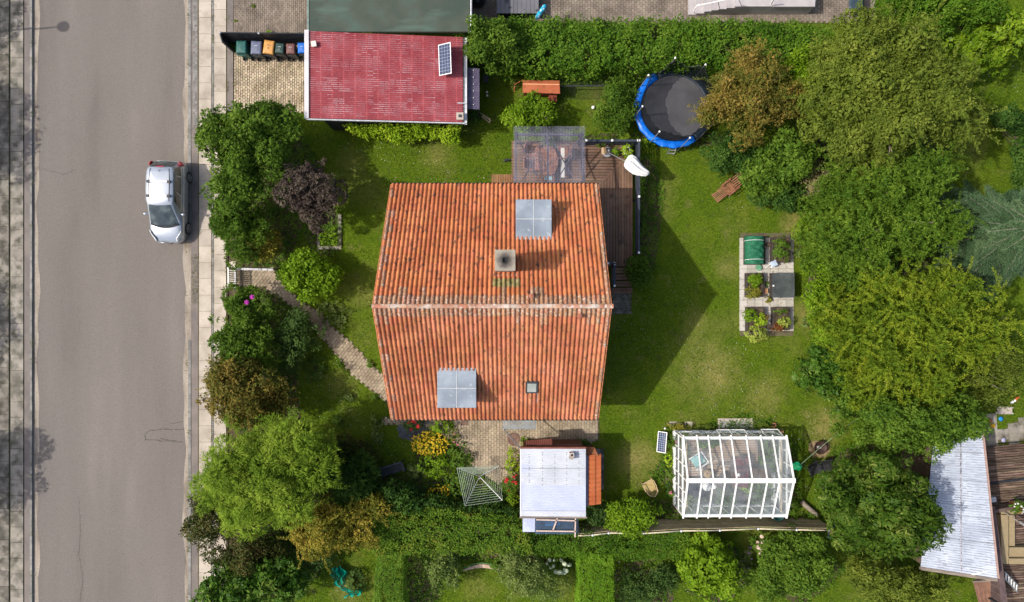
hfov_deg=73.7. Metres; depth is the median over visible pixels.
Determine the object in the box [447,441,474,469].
garden plant
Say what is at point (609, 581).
clipped hedge
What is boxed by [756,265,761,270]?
green bucket
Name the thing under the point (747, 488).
garden plant
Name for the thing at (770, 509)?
water butt
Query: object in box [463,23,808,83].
planting bed
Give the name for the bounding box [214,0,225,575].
pavement
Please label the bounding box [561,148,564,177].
bench board
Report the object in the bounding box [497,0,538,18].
storage box
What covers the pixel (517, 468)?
garden plant
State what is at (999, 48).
laurel bush
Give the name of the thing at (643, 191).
garden plant
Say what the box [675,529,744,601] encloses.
glossy round bush
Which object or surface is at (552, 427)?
patio
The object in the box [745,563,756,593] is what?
garden plant
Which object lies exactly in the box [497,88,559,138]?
fruit bush
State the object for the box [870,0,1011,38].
dark hedge tree
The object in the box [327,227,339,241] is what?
garden plant
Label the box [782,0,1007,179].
olive tree
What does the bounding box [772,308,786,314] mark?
garden plant
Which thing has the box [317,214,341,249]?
stone edged bed
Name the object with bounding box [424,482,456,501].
flowers
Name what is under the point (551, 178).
garden chair
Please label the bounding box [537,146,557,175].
garden table
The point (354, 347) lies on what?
garden path bed
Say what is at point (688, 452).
garden plant
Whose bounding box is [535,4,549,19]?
folded parasol
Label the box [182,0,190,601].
gutter sand
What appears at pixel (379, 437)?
garden plant
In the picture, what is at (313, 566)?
pale green bush
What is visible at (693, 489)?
round table
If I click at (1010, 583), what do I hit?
terrace ladder
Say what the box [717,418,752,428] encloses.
step edging
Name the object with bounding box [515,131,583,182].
patio roof
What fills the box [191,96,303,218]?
broadleaf tree
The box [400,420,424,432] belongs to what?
rose bush
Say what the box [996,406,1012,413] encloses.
play table
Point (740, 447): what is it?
greenhouse floor
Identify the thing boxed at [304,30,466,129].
garage
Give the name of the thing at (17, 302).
pavement
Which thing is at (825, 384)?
spotted laurel
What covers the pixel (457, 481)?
garden plant
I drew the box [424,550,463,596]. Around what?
silver leaf bush
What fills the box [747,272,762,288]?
garden plant
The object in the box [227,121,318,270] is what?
planting bed
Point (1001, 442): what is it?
concrete patio bed
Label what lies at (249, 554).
dark red tree
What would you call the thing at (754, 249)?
net tunnel
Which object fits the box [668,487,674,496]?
pink flowers
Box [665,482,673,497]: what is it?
garden plant
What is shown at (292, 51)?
wheelie bin
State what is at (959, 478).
annex building
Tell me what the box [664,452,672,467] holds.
garden plant
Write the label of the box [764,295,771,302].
garden plant
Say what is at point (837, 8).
neighbour yard
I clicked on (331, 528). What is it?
golden shrub
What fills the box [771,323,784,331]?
garden plant
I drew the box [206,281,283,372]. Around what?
flowering shrub
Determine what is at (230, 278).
garden gate
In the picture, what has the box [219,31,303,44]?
board fence
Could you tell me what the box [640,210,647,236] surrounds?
garden plant
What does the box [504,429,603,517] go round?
garden shed
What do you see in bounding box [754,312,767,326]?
garden plant
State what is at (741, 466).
red table
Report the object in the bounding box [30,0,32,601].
kerb
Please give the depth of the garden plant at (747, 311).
34.30 m
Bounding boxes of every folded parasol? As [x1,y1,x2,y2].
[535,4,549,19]
[603,147,649,175]
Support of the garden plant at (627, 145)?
in the plant pot
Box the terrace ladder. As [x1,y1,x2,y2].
[1004,571,1018,592]
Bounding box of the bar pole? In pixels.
[1004,512,1023,525]
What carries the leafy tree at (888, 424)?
on the planting bed at (902, 271)
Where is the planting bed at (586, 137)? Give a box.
[577,133,728,146]
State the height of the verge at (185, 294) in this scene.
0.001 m
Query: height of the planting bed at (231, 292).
0.001 m
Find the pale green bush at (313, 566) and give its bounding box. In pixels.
[291,544,340,571]
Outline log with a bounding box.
[800,500,818,516]
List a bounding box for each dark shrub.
[269,305,326,377]
[309,440,382,506]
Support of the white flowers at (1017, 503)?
in the plant pot
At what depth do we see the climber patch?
31.75 m
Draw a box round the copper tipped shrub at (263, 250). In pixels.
[245,228,284,263]
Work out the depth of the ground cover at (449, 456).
34.90 m
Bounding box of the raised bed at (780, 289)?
[773,274,790,296]
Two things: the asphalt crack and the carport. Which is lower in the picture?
the asphalt crack
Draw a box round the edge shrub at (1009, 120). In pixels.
[988,101,1023,191]
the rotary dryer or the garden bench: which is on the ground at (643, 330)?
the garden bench
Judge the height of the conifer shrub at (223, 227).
3.747 m
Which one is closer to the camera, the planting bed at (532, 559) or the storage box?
the storage box
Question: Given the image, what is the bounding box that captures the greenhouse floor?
[688,433,757,475]
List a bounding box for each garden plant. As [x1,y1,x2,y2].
[302,352,327,383]
[313,366,327,379]
[315,301,337,312]
[316,300,354,330]
[318,231,329,245]
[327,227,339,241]
[331,239,340,246]
[332,413,352,429]
[335,358,344,367]
[343,392,355,400]
[366,359,372,368]
[369,414,384,430]
[371,392,379,400]
[371,430,383,444]
[397,478,427,497]
[403,462,426,480]
[416,449,456,479]
[429,420,453,433]
[443,471,478,501]
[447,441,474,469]
[464,490,506,510]
[468,109,481,121]
[486,556,505,572]
[501,490,519,515]
[505,446,519,474]
[507,78,521,90]
[542,136,558,147]
[575,438,587,444]
[593,136,612,147]
[610,146,620,155]
[617,133,643,147]
[620,143,633,154]
[640,138,656,148]
[640,176,645,194]
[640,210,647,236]
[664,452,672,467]
[665,468,675,477]
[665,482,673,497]
[666,429,676,447]
[667,421,694,429]
[681,445,690,460]
[681,492,706,510]
[696,440,711,448]
[697,423,717,430]
[709,439,719,448]
[711,485,739,510]
[739,483,755,493]
[740,483,774,504]
[742,308,758,321]
[744,285,760,298]
[744,326,768,343]
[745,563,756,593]
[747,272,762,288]
[753,422,774,429]
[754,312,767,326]
[755,474,772,489]
[756,450,778,472]
[758,434,778,455]
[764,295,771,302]
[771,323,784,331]
[771,441,790,465]
[772,235,790,263]
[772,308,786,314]
[777,317,792,328]
[782,499,800,517]
[792,240,801,257]
[799,511,820,519]
[801,316,807,327]
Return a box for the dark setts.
[396,420,440,440]
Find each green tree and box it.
[795,139,988,294]
[809,250,1023,413]
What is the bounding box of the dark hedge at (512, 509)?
[424,493,522,524]
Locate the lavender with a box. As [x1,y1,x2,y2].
[742,547,752,573]
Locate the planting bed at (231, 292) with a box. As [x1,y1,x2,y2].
[227,265,300,452]
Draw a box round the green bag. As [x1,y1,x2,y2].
[792,461,802,470]
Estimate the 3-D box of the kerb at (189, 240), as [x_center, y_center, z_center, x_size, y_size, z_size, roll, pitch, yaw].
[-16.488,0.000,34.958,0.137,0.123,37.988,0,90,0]
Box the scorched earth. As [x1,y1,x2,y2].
[808,441,829,457]
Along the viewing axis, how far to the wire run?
34.57 m
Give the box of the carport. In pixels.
[307,0,471,32]
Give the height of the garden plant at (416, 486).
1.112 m
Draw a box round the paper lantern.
[702,483,711,490]
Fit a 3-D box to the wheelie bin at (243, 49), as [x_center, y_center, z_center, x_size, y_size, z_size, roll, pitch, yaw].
[-13.471,-12.583,34.410,0.539,0.996,0.778,0,90,0]
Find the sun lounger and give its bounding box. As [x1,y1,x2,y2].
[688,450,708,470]
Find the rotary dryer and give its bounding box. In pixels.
[457,466,502,505]
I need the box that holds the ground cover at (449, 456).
[235,18,955,601]
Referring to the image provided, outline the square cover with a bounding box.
[461,420,467,424]
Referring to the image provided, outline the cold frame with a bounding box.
[769,273,794,297]
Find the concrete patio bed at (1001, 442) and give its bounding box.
[981,419,1023,443]
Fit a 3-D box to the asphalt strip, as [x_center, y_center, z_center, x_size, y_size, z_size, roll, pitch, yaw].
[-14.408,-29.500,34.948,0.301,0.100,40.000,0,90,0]
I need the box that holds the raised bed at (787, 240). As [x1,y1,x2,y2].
[770,237,790,262]
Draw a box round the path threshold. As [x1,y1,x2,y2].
[229,261,235,283]
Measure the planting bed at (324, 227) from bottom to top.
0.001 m
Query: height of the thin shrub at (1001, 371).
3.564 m
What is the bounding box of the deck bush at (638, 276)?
[623,253,653,289]
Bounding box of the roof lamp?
[309,41,316,46]
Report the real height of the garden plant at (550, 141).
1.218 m
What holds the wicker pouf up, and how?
on the greenhouse floor
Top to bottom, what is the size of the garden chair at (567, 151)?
1.071 m
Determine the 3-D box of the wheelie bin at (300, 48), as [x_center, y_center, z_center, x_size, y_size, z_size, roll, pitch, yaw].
[-10.445,-12.545,34.410,0.459,0.996,0.667,0,90,0]
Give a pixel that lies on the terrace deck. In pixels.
(602, 179)
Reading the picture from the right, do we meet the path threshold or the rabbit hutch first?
the rabbit hutch
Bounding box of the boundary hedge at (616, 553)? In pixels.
[523,521,689,561]
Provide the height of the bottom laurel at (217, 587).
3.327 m
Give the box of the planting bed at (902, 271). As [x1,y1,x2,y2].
[804,128,952,416]
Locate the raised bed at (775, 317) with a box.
[771,307,789,329]
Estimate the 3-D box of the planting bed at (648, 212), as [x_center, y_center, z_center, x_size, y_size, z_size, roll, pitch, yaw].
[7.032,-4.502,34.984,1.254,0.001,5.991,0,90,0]
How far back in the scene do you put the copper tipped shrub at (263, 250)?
33.20 m
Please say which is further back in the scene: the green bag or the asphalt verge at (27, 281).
the asphalt verge at (27, 281)
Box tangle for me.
[618,562,681,601]
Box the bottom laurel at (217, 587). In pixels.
[189,553,311,601]
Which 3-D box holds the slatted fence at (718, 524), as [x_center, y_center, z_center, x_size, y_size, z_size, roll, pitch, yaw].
[9.450,11.209,34.085,12.467,1.830,0.288,-1,90,0]
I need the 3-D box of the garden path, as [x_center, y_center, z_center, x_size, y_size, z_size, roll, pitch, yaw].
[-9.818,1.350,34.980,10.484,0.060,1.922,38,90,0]
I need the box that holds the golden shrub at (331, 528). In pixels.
[276,491,400,573]
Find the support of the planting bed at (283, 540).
on the ground at (643, 330)
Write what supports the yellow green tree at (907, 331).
on the planting bed at (902, 271)
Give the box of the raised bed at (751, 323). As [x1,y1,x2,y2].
[745,307,764,331]
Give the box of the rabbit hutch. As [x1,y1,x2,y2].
[514,79,559,103]
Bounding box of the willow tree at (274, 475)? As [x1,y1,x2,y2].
[186,406,348,541]
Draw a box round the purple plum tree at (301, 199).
[273,158,348,234]
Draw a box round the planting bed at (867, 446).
[818,444,931,552]
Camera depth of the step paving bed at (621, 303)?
34.97 m
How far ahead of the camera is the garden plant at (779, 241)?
34.23 m
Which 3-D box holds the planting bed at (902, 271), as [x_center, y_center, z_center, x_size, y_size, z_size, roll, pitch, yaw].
[18.790,-2.586,34.989,7.675,0.001,17.227,0,90,0]
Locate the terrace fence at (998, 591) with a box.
[976,506,1006,601]
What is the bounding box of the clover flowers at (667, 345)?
[263,7,1017,593]
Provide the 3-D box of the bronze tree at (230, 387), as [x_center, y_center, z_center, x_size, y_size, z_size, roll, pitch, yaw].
[-12.798,4.375,32.745,4.681,4.524,3.792,38,90,0]
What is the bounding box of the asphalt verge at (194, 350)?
[191,0,197,601]
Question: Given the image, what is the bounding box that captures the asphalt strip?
[227,0,233,109]
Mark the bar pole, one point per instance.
(1020, 522)
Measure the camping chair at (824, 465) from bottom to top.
0.759 m
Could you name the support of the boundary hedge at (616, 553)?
on the ground at (643, 330)
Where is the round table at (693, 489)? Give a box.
[688,483,705,497]
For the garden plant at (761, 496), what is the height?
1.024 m
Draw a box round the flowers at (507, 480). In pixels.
[502,466,519,498]
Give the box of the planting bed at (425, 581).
[400,547,437,601]
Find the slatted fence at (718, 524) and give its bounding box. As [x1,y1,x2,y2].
[578,517,829,536]
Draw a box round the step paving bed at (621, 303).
[612,293,630,311]
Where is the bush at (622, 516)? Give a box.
[602,496,665,539]
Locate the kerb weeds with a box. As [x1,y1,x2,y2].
[29,10,234,600]
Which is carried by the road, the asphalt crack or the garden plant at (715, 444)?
the asphalt crack
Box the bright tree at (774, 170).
[737,123,824,200]
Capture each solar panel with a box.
[438,42,451,75]
[657,431,666,452]
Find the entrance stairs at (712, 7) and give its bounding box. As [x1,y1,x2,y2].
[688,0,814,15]
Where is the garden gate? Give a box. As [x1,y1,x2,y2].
[227,267,235,289]
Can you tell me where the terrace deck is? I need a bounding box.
[492,141,632,292]
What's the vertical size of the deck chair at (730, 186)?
0.831 m
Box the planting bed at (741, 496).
[656,417,800,517]
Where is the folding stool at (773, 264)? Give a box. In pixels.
[766,260,777,267]
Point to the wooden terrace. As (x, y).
(1001, 506)
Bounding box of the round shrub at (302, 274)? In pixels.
[278,246,344,304]
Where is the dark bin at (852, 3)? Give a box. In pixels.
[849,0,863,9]
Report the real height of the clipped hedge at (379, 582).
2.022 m
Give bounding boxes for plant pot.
[1009,501,1022,513]
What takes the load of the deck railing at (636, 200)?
on the ground at (643, 330)
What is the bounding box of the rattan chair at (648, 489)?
[640,477,657,496]
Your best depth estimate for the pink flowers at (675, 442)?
34.59 m
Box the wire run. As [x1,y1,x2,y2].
[561,79,607,98]
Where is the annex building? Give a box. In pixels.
[900,428,999,581]
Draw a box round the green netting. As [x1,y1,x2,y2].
[330,566,362,597]
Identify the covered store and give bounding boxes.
[523,518,577,536]
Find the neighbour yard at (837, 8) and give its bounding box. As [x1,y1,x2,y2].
[473,0,874,22]
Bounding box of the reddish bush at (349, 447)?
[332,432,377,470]
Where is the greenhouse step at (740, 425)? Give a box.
[717,421,749,427]
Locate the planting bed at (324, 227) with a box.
[304,210,339,256]
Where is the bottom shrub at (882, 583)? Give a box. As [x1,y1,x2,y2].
[842,546,956,601]
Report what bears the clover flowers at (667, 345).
on the ground at (643, 330)
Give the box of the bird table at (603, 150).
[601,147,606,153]
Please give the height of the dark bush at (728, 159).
2.605 m
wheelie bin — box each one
[236,41,252,60]
[251,41,266,61]
[263,40,278,61]
[275,42,288,60]
[286,43,299,60]
[298,42,303,60]
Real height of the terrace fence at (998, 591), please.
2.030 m
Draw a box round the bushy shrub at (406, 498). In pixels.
[370,478,450,520]
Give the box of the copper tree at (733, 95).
[686,32,809,152]
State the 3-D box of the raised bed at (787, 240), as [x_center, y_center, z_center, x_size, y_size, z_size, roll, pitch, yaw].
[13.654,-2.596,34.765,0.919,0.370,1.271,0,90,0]
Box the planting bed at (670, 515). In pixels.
[590,499,685,519]
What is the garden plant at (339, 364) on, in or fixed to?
on the ground at (643, 330)
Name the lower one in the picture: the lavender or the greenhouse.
the lavender
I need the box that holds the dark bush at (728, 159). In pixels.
[698,131,809,213]
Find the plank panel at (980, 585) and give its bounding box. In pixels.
[972,580,990,601]
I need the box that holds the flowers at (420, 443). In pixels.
[409,427,449,456]
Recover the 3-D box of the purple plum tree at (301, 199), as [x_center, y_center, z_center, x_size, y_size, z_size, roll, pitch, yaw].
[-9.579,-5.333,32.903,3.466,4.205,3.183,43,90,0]
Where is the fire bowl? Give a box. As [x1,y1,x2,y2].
[814,441,826,453]
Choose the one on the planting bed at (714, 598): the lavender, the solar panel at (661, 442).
the lavender
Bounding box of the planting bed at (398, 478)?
[302,465,406,521]
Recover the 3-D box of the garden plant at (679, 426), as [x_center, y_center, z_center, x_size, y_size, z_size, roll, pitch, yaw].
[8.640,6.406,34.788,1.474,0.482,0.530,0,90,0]
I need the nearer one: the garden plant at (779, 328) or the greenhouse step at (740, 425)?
the garden plant at (779, 328)
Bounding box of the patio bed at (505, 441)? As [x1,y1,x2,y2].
[382,417,598,481]
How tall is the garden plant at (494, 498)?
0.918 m
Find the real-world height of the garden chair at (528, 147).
1.072 m
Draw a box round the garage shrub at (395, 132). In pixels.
[342,122,462,146]
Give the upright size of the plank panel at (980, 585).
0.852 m
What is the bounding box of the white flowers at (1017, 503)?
[1008,497,1023,513]
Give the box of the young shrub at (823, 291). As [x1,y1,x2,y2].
[790,213,849,352]
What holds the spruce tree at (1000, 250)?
on the ground at (643, 330)
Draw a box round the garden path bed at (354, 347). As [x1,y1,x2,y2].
[237,268,387,402]
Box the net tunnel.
[744,236,763,263]
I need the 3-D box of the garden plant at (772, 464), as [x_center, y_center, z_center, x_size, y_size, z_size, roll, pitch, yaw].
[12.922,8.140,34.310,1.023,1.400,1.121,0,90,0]
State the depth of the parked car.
33.80 m
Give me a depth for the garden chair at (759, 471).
34.45 m
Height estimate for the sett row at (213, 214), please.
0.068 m
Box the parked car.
[143,161,191,243]
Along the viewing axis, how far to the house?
29.43 m
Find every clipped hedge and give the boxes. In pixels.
[372,541,409,601]
[574,541,614,601]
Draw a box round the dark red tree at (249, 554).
[178,490,288,577]
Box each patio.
[382,417,597,483]
[984,413,1023,446]
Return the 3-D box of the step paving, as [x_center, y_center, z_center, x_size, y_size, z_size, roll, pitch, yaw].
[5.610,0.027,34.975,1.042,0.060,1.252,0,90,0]
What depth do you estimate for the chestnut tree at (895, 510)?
30.16 m
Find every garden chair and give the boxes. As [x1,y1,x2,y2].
[523,140,540,159]
[523,157,538,171]
[543,174,553,182]
[555,145,571,158]
[720,468,732,483]
[748,466,768,477]
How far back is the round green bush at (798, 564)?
32.83 m
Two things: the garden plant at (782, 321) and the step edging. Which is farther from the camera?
the step edging
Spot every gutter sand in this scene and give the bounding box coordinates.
[33,0,39,601]
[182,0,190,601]
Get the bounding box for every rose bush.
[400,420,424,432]
[748,530,774,553]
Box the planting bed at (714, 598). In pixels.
[687,543,750,601]
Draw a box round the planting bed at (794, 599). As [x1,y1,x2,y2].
[777,534,840,601]
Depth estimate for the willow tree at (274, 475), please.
29.80 m
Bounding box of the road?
[36,0,184,601]
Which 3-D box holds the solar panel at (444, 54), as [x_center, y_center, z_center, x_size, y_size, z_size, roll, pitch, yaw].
[-3.148,-11.363,32.316,0.618,0.768,1.483,-2,90,0]
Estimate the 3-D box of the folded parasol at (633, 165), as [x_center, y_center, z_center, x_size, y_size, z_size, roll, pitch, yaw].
[5.557,-6.838,33.587,0.760,1.826,2.518,-44,90,0]
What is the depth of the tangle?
33.94 m
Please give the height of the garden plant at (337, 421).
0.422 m
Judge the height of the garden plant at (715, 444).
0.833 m
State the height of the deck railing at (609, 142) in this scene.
1.565 m
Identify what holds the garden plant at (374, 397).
on the ground at (643, 330)
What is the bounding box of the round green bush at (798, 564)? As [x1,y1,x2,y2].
[743,522,837,601]
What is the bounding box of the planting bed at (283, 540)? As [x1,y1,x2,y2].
[185,451,320,601]
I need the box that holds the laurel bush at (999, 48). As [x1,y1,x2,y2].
[940,4,1023,78]
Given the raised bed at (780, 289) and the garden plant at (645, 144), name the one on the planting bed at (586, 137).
the garden plant at (645, 144)
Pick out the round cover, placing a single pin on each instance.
(515, 437)
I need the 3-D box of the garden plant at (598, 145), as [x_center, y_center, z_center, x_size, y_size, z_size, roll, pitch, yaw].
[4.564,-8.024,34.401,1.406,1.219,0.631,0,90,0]
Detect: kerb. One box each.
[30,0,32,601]
[188,0,190,601]
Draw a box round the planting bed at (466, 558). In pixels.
[358,509,611,559]
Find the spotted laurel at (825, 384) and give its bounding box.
[791,339,867,419]
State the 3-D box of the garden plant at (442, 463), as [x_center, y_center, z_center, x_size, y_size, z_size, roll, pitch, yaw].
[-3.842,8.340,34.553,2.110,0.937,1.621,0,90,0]
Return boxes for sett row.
[193,0,196,124]
[212,0,213,573]
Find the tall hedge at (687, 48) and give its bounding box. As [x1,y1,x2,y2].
[497,12,835,87]
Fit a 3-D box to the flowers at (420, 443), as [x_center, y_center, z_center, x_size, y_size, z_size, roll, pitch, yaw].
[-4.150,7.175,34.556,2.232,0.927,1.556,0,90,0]
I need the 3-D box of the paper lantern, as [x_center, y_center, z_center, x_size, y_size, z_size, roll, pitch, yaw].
[9.503,9.047,33.175,0.446,0.690,0.441,0,90,0]
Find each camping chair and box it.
[803,458,821,476]
[815,458,832,473]
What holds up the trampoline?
on the ground at (643, 330)
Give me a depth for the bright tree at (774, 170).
31.92 m
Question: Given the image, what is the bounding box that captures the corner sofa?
[996,510,1023,563]
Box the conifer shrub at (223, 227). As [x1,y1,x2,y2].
[206,199,278,270]
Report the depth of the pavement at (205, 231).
34.90 m
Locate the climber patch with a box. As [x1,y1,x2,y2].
[776,43,816,104]
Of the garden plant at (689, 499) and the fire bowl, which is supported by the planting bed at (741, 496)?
the garden plant at (689, 499)
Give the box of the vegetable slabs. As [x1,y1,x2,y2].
[739,238,793,330]
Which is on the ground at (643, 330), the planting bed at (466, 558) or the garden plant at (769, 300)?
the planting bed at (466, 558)
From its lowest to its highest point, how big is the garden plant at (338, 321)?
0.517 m
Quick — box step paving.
[611,290,631,313]
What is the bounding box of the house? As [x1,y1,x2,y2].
[372,183,613,428]
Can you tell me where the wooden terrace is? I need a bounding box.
[986,443,1023,601]
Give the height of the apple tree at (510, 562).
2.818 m
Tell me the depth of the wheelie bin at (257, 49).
33.95 m
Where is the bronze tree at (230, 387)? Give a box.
[195,352,300,436]
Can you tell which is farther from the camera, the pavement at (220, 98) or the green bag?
the pavement at (220, 98)
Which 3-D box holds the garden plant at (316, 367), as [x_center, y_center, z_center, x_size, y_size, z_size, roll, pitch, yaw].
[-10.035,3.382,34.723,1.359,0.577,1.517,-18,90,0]
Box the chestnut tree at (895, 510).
[814,450,954,564]
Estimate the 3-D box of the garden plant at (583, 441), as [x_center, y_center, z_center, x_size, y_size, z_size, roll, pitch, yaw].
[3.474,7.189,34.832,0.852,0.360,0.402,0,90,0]
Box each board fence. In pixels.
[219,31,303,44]
[219,33,234,52]
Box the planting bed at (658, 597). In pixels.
[606,558,674,601]
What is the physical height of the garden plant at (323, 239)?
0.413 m
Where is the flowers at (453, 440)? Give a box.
[445,429,460,445]
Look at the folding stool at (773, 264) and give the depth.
34.58 m
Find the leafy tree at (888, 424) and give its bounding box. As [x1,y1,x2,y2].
[828,380,993,465]
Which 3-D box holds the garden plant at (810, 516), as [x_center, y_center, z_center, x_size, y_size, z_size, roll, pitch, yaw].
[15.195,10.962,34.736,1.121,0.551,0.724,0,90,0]
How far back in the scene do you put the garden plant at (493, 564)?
34.59 m
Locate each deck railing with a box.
[583,139,637,146]
[633,139,639,255]
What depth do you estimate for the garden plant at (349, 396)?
34.77 m
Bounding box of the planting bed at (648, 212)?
[640,157,660,271]
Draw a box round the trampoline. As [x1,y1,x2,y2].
[633,57,714,150]
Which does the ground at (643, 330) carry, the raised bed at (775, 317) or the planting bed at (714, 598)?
the planting bed at (714, 598)
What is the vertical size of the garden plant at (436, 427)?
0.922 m
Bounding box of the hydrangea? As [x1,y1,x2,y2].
[545,552,571,574]
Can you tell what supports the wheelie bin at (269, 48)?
on the driveway at (261, 69)
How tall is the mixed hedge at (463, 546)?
2.320 m
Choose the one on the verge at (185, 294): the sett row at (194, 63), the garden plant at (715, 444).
the sett row at (194, 63)
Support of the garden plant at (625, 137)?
on the planting bed at (586, 137)
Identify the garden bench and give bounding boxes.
[378,460,406,477]
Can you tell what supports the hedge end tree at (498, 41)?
on the planting bed at (548, 53)
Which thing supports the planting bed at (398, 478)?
on the ground at (643, 330)
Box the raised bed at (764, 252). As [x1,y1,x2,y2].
[743,236,765,264]
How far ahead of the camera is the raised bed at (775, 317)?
34.63 m
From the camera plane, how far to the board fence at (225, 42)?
33.97 m
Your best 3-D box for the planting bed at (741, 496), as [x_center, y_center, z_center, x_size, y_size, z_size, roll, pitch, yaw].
[11.171,8.866,34.986,7.033,0.001,5.149,-21,90,0]
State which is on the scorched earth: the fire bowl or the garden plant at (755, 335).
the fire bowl
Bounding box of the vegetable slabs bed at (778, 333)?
[740,233,792,335]
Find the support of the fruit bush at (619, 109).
on the ground at (643, 330)
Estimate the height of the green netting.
0.758 m
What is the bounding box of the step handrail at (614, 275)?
[610,263,615,286]
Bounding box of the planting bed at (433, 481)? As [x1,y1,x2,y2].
[404,444,497,505]
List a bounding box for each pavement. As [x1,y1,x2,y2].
[0,0,8,601]
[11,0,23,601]
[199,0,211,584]
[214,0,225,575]
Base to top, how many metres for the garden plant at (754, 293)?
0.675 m
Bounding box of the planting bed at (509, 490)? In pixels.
[495,476,519,506]
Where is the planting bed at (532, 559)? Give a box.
[519,556,546,575]
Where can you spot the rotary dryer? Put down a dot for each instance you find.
(474, 470)
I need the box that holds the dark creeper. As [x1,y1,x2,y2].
[586,503,610,533]
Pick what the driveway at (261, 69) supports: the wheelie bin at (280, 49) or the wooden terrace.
the wheelie bin at (280, 49)
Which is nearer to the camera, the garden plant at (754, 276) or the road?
the garden plant at (754, 276)
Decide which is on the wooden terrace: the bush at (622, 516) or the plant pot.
the plant pot
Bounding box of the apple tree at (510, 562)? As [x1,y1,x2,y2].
[493,542,571,601]
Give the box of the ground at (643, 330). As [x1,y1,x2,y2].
[271,0,1023,601]
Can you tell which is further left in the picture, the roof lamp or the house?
the roof lamp
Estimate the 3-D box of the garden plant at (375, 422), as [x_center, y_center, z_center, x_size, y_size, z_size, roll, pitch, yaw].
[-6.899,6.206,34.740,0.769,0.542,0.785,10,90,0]
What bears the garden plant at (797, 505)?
on the planting bed at (741, 496)
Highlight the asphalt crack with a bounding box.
[45,169,183,597]
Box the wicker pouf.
[702,469,711,477]
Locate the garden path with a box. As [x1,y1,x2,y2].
[237,266,387,403]
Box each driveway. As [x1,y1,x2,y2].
[233,0,306,32]
[234,45,303,112]
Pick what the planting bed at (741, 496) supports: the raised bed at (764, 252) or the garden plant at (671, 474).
the garden plant at (671, 474)
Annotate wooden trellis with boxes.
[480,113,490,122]
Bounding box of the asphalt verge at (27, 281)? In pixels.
[24,0,30,601]
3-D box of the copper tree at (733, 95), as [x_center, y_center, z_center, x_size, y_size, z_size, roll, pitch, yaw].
[10.881,-9.088,32.133,5.458,5.744,5.296,-42,90,0]
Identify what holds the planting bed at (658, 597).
on the ground at (643, 330)
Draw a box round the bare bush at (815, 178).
[794,158,834,202]
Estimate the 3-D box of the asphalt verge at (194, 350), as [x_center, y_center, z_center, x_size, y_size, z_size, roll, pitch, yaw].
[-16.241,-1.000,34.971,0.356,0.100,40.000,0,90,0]
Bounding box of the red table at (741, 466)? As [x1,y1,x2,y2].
[730,457,747,487]
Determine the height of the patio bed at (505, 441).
0.001 m
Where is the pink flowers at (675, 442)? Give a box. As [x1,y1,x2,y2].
[670,439,677,447]
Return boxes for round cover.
[507,433,519,444]
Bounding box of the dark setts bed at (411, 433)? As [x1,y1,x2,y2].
[397,425,432,441]
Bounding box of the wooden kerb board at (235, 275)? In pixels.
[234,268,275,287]
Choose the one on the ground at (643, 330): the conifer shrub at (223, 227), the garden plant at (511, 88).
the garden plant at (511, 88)
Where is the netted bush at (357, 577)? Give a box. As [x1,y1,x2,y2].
[342,566,366,593]
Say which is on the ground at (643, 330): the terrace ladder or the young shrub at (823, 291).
the young shrub at (823, 291)
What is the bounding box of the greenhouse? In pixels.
[673,429,795,518]
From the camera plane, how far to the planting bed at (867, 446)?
34.99 m
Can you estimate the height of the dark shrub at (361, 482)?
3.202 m
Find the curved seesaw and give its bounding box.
[463,563,500,570]
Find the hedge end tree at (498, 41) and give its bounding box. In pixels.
[451,14,531,75]
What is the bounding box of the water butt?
[768,507,783,520]
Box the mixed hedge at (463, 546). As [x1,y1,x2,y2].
[371,499,535,557]
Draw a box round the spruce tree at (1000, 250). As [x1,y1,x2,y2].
[913,180,1023,302]
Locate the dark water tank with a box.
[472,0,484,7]
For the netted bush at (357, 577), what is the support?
on the ground at (643, 330)
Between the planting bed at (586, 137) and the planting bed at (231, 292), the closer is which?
the planting bed at (586, 137)
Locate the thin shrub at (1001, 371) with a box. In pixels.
[958,340,1023,413]
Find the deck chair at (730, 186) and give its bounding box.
[711,172,742,201]
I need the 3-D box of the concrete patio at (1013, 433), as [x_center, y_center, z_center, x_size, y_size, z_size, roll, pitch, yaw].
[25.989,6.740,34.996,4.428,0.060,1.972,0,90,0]
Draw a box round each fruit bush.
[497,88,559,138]
[592,72,639,137]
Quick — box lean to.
[467,68,480,119]
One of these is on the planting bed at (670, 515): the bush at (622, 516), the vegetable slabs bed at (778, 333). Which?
the bush at (622, 516)
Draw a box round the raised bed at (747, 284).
[744,273,763,296]

